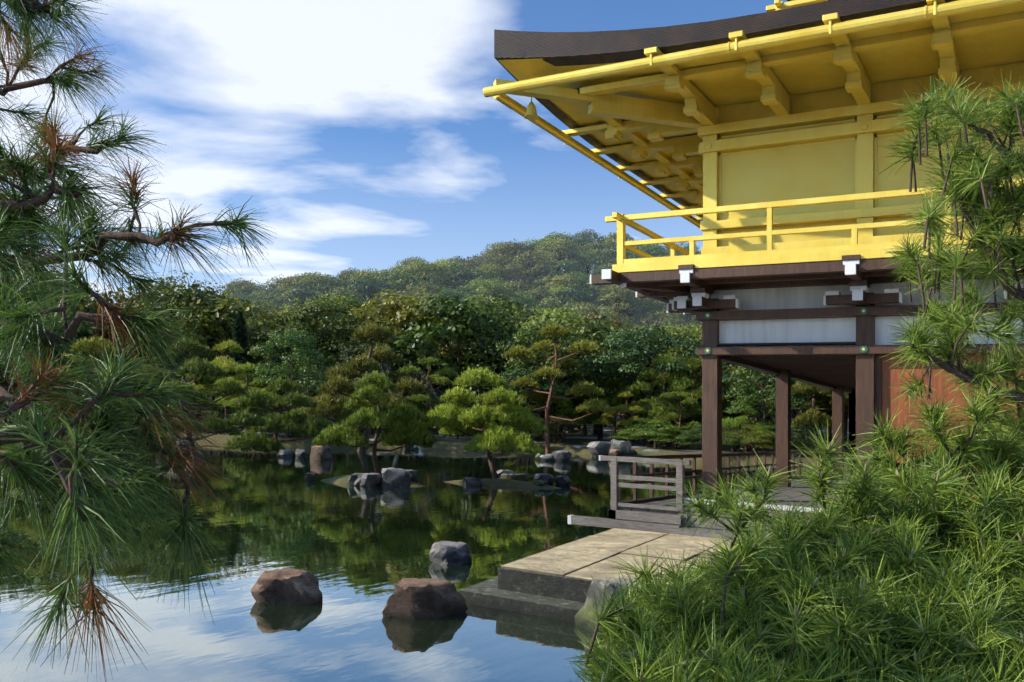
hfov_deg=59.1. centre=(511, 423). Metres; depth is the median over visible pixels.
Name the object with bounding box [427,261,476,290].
tree
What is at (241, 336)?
tree
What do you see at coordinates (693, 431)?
shore shrub
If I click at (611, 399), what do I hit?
shore pine
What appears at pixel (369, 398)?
island pine
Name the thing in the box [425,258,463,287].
tree
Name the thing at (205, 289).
tree
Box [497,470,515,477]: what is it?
shore rock
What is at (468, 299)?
tree
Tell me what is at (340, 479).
island mound
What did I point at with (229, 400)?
tree
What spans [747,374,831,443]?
tree
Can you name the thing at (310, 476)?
shore rock
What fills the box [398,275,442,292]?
tree
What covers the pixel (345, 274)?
tree
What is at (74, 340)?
tree
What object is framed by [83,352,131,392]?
tree
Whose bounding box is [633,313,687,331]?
tree
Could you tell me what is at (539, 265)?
tree
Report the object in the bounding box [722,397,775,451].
tree
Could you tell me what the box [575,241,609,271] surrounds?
tree
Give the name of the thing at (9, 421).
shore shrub
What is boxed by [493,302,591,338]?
tree
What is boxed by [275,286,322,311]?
tree
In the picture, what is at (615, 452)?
shore rock
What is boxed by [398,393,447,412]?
tree
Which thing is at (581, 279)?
tree
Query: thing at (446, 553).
pond rock
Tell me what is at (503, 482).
island mound
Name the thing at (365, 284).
tree
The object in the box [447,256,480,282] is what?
tree
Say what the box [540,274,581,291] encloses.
tree
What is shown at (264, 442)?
shore pine
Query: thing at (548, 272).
tree
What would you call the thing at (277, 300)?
tree
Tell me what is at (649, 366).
tree
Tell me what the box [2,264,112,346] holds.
tree
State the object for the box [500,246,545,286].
tree
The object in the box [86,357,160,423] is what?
tree
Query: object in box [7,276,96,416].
tree
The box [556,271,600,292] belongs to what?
tree
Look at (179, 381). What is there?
tree
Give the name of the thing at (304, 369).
tree
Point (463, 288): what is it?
tree
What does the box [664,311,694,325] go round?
tree
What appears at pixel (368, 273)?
tree
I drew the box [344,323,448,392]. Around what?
tree
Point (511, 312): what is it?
tree
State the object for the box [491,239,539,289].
tree
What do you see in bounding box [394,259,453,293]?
tree
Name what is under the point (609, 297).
tree
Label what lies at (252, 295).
tree
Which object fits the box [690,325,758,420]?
tree
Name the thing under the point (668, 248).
tree
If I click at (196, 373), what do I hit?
shore pine
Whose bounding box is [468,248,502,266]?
tree
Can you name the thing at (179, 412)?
shore shrub
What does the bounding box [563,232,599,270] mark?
tree
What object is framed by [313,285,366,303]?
tree
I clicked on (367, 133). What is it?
sky
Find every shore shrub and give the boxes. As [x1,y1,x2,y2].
[0,402,26,423]
[138,407,200,419]
[199,406,243,421]
[226,405,300,433]
[298,418,375,433]
[380,421,439,431]
[423,410,441,433]
[507,419,552,437]
[537,412,595,442]
[607,418,688,448]
[613,418,666,446]
[646,424,700,448]
[675,423,749,448]
[695,425,757,450]
[700,422,800,451]
[725,424,775,451]
[767,426,831,453]
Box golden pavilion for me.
[483,0,1023,548]
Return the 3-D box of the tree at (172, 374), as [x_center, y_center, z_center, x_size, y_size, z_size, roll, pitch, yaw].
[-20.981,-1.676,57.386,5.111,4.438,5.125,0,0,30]
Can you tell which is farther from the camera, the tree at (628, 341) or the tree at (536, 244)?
the tree at (536, 244)
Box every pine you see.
[0,0,276,681]
[18,335,177,454]
[128,336,266,462]
[223,376,336,454]
[296,321,432,450]
[310,369,437,475]
[417,367,548,478]
[492,323,614,451]
[564,68,1023,681]
[584,368,662,440]
[627,353,701,446]
[701,410,753,420]
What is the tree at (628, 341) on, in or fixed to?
on the ground
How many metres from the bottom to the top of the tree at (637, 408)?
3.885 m
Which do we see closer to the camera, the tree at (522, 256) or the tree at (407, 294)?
the tree at (407, 294)
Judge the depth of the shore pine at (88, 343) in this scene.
23.14 m
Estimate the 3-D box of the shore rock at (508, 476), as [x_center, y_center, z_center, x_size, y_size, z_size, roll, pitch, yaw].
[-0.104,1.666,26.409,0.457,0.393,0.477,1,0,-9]
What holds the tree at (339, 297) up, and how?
on the ground
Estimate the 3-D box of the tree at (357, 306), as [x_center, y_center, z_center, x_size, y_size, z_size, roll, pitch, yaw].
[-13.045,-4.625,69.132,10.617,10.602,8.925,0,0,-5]
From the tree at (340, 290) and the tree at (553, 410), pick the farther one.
the tree at (340, 290)
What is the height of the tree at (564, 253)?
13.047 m
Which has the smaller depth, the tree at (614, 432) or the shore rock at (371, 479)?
the shore rock at (371, 479)
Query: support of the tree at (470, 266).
on the ground
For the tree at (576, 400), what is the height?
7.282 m
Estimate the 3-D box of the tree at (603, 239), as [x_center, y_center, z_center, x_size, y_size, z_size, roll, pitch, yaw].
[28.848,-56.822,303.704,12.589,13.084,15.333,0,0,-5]
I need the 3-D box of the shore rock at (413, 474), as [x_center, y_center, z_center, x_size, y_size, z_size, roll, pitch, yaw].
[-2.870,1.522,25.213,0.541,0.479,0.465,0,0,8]
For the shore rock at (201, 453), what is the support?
on the pond water
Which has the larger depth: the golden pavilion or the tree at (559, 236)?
the tree at (559, 236)
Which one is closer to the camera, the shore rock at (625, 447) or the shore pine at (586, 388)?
the shore rock at (625, 447)
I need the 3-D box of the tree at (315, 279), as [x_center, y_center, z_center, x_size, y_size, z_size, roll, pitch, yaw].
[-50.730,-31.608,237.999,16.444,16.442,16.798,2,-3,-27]
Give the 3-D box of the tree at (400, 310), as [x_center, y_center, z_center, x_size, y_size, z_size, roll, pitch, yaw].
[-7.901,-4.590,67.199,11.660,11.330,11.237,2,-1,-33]
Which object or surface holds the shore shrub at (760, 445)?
on the ground
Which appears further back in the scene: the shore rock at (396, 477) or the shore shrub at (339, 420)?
the shore shrub at (339, 420)
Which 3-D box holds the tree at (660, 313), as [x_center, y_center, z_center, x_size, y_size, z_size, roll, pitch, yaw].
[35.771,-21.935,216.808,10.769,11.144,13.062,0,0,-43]
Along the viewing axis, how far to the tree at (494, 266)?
260.65 m
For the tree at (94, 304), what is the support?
on the ground
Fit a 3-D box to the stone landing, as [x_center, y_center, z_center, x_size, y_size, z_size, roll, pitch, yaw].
[2.248,1.839,9.176,5.327,0.918,4.435,1,0,30]
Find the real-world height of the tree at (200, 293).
10.869 m
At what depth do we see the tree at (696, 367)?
58.52 m
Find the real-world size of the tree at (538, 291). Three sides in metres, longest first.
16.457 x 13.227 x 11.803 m
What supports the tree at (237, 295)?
on the ground
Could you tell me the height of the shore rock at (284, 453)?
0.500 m
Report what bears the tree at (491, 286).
on the ground
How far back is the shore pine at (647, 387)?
58.27 m
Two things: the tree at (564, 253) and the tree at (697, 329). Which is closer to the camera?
the tree at (697, 329)
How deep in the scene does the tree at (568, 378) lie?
70.67 m
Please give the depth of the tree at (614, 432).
83.60 m
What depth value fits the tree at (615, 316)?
212.72 m
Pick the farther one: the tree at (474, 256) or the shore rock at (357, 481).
the tree at (474, 256)
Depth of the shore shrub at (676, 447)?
54.96 m
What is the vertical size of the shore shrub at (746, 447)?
2.355 m
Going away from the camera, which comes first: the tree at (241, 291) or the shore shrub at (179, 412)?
the shore shrub at (179, 412)
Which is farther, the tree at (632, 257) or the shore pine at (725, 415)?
the tree at (632, 257)
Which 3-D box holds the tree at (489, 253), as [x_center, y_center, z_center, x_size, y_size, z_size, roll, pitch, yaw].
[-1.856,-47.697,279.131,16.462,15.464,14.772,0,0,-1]
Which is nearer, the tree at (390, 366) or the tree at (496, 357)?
the tree at (390, 366)
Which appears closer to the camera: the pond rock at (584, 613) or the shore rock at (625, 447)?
the pond rock at (584, 613)
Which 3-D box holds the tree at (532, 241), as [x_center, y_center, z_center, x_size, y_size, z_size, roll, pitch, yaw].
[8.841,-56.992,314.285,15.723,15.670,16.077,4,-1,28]
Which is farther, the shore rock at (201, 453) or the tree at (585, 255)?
the tree at (585, 255)
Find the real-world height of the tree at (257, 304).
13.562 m
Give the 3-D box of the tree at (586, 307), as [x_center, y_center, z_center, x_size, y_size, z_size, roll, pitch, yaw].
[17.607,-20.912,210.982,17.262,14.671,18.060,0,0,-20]
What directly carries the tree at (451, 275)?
on the ground
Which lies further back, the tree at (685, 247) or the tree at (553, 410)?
the tree at (685, 247)
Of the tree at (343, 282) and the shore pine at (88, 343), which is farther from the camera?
the tree at (343, 282)
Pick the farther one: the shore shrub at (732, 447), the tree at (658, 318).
the tree at (658, 318)
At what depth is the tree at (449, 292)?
219.00 m
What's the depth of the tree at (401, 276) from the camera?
225.06 m
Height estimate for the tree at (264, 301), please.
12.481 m
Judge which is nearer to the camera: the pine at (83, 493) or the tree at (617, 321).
the pine at (83, 493)
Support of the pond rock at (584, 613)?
in the pond water
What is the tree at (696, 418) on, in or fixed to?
on the ground
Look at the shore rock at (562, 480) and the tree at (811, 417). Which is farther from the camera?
the tree at (811, 417)
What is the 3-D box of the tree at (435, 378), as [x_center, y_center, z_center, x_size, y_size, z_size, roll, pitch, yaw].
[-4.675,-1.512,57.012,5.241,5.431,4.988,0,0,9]
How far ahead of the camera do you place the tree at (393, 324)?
74.17 m
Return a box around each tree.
[0,268,120,394]
[0,332,110,398]
[0,373,6,385]
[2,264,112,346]
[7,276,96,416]
[24,283,170,365]
[80,276,220,402]
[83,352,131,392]
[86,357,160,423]
[104,277,263,411]
[142,290,301,416]
[144,362,209,414]
[146,270,255,356]
[150,358,216,411]
[175,339,272,421]
[202,319,278,389]
[211,362,293,431]
[214,351,295,406]
[220,278,266,294]
[224,286,254,303]
[226,305,393,395]
[228,291,256,303]
[229,311,256,429]
[240,289,264,302]
[242,301,271,316]
[245,327,335,437]
[249,303,290,318]
[250,287,289,305]
[252,297,278,306]
[255,299,370,415]
[257,274,293,294]
[257,292,393,378]
[268,318,342,395]
[270,296,304,309]
[273,293,405,368]
[275,273,328,304]
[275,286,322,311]
[282,285,335,306]
[292,271,347,290]
[294,271,326,278]
[296,365,362,422]
[297,273,358,297]
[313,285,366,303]
[323,344,395,434]
[327,318,449,395]
[334,276,393,302]
[336,267,372,299]
[336,288,479,402]
[340,359,414,433]
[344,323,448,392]
[347,267,396,305]
[371,266,414,298]
[371,271,438,298]
[372,289,538,436]
[382,347,452,402]
[385,265,410,271]
[388,356,472,427]
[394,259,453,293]
[396,255,427,265]
[396,280,446,301]
[396,290,435,302]
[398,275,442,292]
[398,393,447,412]
[403,375,444,437]
[410,386,445,405]
[418,295,539,403]
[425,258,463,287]
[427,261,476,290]
[432,271,475,289]
[433,332,562,405]
[434,286,475,300]
[442,285,480,300]
[443,295,538,405]
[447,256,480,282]
[450,268,496,299]
[450,331,561,389]
[455,262,479,284]
[460,277,501,300]
[461,296,504,312]
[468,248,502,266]
[469,278,527,307]
[473,264,517,290]
[476,262,511,279]
[480,244,531,279]
[484,279,559,313]
[486,240,512,261]
[487,365,569,438]
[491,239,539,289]
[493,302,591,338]
[493,309,615,434]
[494,318,600,440]
[495,264,536,290]
[497,291,543,312]
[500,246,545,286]
[503,306,647,438]
[506,250,566,285]
[510,388,590,416]
[521,237,547,275]
[521,399,539,417]
[525,277,566,300]
[525,288,549,313]
[526,386,586,441]
[527,269,559,289]
[527,294,566,307]
[528,241,551,268]
[529,295,589,316]
[532,373,620,435]
[534,236,584,269]
[537,379,569,431]
[538,283,585,309]
[539,231,587,260]
[539,239,572,271]
[540,259,584,286]
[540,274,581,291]
[546,246,593,274]
[546,287,611,313]
[554,315,658,439]
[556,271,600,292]
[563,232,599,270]
[564,274,612,309]
[568,301,624,327]
[570,377,633,434]
[571,250,604,274]
[571,309,657,434]
[574,229,612,272]
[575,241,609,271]
[580,323,728,444]
[583,262,616,287]
[585,247,636,274]
[588,286,624,311]
[589,266,608,276]
[589,307,622,326]
[591,284,640,308]
[592,234,614,248]
[592,391,655,442]
[596,284,654,319]
[601,232,642,262]
[602,330,663,428]
[614,255,641,262]
[614,300,649,323]
[615,317,643,328]
[616,347,701,380]
[627,244,666,257]
[629,244,657,253]
[632,299,691,325]
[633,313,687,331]
[635,353,656,440]
[635,368,701,444]
[637,308,681,326]
[638,322,732,439]
[641,356,739,446]
[646,385,701,448]
[650,248,676,255]
[650,316,695,329]
[651,245,678,255]
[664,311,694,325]
[673,323,701,335]
[676,242,698,250]
[681,249,700,255]
[688,317,701,333]
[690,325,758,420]
[699,362,831,447]
[700,362,811,445]
[722,366,810,451]
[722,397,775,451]
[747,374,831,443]
[752,383,848,448]
[761,372,848,451]
[765,380,848,450]
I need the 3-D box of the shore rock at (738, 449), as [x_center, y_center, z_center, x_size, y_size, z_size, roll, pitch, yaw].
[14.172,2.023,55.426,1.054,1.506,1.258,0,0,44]
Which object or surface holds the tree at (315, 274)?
on the ground
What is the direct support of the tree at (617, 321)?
on the ground
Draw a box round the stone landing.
[459,528,805,637]
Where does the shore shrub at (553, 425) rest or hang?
on the ground
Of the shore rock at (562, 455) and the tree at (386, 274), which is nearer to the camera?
the shore rock at (562, 455)
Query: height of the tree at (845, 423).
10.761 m
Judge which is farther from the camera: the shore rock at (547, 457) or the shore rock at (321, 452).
the shore rock at (547, 457)
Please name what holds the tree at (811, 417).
on the ground
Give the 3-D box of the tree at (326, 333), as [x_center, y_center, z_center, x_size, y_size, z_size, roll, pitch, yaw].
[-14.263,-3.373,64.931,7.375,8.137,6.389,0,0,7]
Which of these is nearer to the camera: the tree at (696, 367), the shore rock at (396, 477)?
the shore rock at (396, 477)
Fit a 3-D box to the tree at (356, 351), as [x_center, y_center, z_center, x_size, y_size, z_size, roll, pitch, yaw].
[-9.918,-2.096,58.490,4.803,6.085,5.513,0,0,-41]
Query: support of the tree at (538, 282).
on the ground
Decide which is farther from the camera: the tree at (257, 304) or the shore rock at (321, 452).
the tree at (257, 304)
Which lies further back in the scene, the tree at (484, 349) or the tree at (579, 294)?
the tree at (579, 294)
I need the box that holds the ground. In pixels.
[0,273,1017,571]
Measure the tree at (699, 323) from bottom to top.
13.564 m
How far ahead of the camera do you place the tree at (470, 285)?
223.17 m
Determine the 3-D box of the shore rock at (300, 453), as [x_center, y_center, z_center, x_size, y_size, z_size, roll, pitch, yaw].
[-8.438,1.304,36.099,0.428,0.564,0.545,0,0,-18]
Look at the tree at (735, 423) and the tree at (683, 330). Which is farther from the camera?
the tree at (683, 330)
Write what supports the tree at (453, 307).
on the ground
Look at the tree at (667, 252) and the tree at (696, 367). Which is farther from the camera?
the tree at (667, 252)
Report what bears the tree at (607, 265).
on the ground
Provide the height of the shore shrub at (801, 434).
2.293 m
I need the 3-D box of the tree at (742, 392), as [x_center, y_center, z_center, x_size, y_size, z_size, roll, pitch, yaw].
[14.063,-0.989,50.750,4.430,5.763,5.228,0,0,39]
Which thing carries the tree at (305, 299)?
on the ground
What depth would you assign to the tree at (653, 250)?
269.44 m
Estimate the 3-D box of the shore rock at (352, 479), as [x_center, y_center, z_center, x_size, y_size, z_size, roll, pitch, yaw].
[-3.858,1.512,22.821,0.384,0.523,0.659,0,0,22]
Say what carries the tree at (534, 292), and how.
on the ground
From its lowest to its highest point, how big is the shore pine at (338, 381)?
7.758 m
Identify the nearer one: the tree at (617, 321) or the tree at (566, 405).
the tree at (566, 405)
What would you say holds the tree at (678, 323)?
on the ground
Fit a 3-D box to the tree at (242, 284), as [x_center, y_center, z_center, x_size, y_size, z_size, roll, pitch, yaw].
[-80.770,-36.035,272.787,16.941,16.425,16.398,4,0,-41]
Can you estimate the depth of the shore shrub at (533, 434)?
58.51 m
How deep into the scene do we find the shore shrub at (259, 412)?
51.29 m
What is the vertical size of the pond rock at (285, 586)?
0.501 m
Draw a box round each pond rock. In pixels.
[251,568,322,604]
[382,578,467,619]
[429,541,471,565]
[574,578,645,635]
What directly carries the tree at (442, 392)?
on the ground
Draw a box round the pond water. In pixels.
[0,439,848,681]
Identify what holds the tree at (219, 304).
on the ground
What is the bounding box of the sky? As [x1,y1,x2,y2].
[0,0,787,307]
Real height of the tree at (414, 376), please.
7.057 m
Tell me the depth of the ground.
55.03 m
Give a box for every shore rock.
[158,440,188,458]
[185,450,202,457]
[278,450,292,456]
[295,449,306,457]
[305,473,315,479]
[310,446,332,459]
[347,473,363,485]
[354,475,361,485]
[360,473,381,486]
[381,467,410,487]
[406,470,418,480]
[462,477,481,485]
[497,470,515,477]
[500,474,515,479]
[513,474,528,481]
[532,480,544,485]
[534,473,553,484]
[535,453,544,459]
[540,455,553,460]
[554,451,571,460]
[555,476,570,485]
[587,441,610,456]
[608,439,632,455]
[609,449,623,455]
[734,445,751,450]
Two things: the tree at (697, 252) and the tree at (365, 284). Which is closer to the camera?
the tree at (365, 284)
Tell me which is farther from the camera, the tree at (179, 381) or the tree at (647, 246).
the tree at (647, 246)
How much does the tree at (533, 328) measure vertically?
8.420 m
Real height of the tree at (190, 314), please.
10.533 m
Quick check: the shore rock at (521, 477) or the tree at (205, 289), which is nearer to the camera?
the shore rock at (521, 477)
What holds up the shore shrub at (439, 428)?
on the ground
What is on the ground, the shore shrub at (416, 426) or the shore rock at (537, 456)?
the shore shrub at (416, 426)
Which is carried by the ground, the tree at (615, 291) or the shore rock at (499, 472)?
the tree at (615, 291)
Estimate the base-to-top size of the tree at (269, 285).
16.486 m
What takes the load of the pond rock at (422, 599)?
on the pond water
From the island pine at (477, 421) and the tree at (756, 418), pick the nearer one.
the island pine at (477, 421)
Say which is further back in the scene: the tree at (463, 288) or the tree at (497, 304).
the tree at (463, 288)
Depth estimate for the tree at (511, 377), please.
58.46 m
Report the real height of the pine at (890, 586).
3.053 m
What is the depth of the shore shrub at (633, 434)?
53.15 m
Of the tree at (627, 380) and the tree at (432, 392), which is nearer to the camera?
the tree at (432, 392)
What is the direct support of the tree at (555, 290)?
on the ground
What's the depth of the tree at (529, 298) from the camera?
214.49 m
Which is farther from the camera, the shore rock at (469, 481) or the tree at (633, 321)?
the tree at (633, 321)
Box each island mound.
[320,475,424,485]
[446,478,561,488]
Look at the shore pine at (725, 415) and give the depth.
78.90 m
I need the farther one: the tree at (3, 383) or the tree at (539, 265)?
the tree at (539, 265)
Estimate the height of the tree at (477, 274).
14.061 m
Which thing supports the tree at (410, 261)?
on the ground
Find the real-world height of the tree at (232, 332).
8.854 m
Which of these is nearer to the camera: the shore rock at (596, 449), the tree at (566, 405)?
the shore rock at (596, 449)
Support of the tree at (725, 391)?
on the ground
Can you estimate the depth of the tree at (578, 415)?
83.86 m
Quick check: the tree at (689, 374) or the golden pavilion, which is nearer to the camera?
the golden pavilion
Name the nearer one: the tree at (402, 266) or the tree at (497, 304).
the tree at (497, 304)
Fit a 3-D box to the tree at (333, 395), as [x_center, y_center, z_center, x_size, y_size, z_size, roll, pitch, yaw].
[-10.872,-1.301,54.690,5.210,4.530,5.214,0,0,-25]
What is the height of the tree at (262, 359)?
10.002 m
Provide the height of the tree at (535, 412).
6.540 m
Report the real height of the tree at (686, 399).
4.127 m
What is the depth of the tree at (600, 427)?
66.74 m
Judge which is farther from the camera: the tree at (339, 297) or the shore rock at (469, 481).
the tree at (339, 297)
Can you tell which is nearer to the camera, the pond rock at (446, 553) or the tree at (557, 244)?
the pond rock at (446, 553)
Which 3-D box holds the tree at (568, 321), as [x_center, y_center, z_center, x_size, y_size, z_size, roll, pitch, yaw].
[3.981,-3.558,67.058,11.515,9.763,12.021,0,0,-19]
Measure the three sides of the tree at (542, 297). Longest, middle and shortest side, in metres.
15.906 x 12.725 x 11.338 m
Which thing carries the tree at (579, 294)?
on the ground
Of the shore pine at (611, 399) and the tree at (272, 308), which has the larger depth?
the tree at (272, 308)
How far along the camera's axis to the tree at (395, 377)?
61.67 m
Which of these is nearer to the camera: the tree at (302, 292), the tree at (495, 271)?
the tree at (302, 292)
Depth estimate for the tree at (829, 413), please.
61.81 m
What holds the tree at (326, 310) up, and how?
on the ground
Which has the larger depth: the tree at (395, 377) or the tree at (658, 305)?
the tree at (658, 305)
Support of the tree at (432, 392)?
on the ground
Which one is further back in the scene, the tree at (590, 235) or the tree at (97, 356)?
the tree at (590, 235)
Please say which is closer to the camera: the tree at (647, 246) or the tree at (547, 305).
the tree at (547, 305)
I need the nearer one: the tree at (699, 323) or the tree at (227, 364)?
the tree at (227, 364)
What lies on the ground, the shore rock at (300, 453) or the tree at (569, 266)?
the tree at (569, 266)
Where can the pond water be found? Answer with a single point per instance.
(359, 552)
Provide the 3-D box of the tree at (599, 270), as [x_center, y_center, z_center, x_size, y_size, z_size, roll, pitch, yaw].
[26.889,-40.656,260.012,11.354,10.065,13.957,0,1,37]
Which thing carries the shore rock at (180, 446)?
on the pond water
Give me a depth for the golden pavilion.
11.35 m
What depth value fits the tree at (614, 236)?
278.39 m
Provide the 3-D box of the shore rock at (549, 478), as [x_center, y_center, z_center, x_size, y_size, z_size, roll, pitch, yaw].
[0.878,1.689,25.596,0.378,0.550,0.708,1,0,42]
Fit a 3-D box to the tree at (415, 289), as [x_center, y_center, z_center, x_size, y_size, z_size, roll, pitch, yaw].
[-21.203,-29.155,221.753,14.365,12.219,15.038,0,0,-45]
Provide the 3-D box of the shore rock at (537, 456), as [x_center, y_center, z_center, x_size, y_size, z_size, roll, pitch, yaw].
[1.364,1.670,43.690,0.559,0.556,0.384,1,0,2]
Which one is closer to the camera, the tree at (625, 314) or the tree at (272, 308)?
the tree at (272, 308)
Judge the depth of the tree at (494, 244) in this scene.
300.44 m
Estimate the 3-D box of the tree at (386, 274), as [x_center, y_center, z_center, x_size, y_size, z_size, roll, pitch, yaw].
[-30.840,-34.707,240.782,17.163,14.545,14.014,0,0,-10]
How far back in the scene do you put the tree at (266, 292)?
245.85 m
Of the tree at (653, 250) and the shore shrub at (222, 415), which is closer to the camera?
the shore shrub at (222, 415)
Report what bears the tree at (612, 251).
on the ground
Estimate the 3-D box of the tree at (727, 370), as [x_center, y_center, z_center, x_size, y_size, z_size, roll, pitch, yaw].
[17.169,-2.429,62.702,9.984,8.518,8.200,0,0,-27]
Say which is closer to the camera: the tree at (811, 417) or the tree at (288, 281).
the tree at (811, 417)
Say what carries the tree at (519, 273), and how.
on the ground
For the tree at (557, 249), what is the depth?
288.13 m
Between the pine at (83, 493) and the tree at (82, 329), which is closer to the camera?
the pine at (83, 493)
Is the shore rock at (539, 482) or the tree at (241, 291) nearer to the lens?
the shore rock at (539, 482)
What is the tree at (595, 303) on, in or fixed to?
on the ground

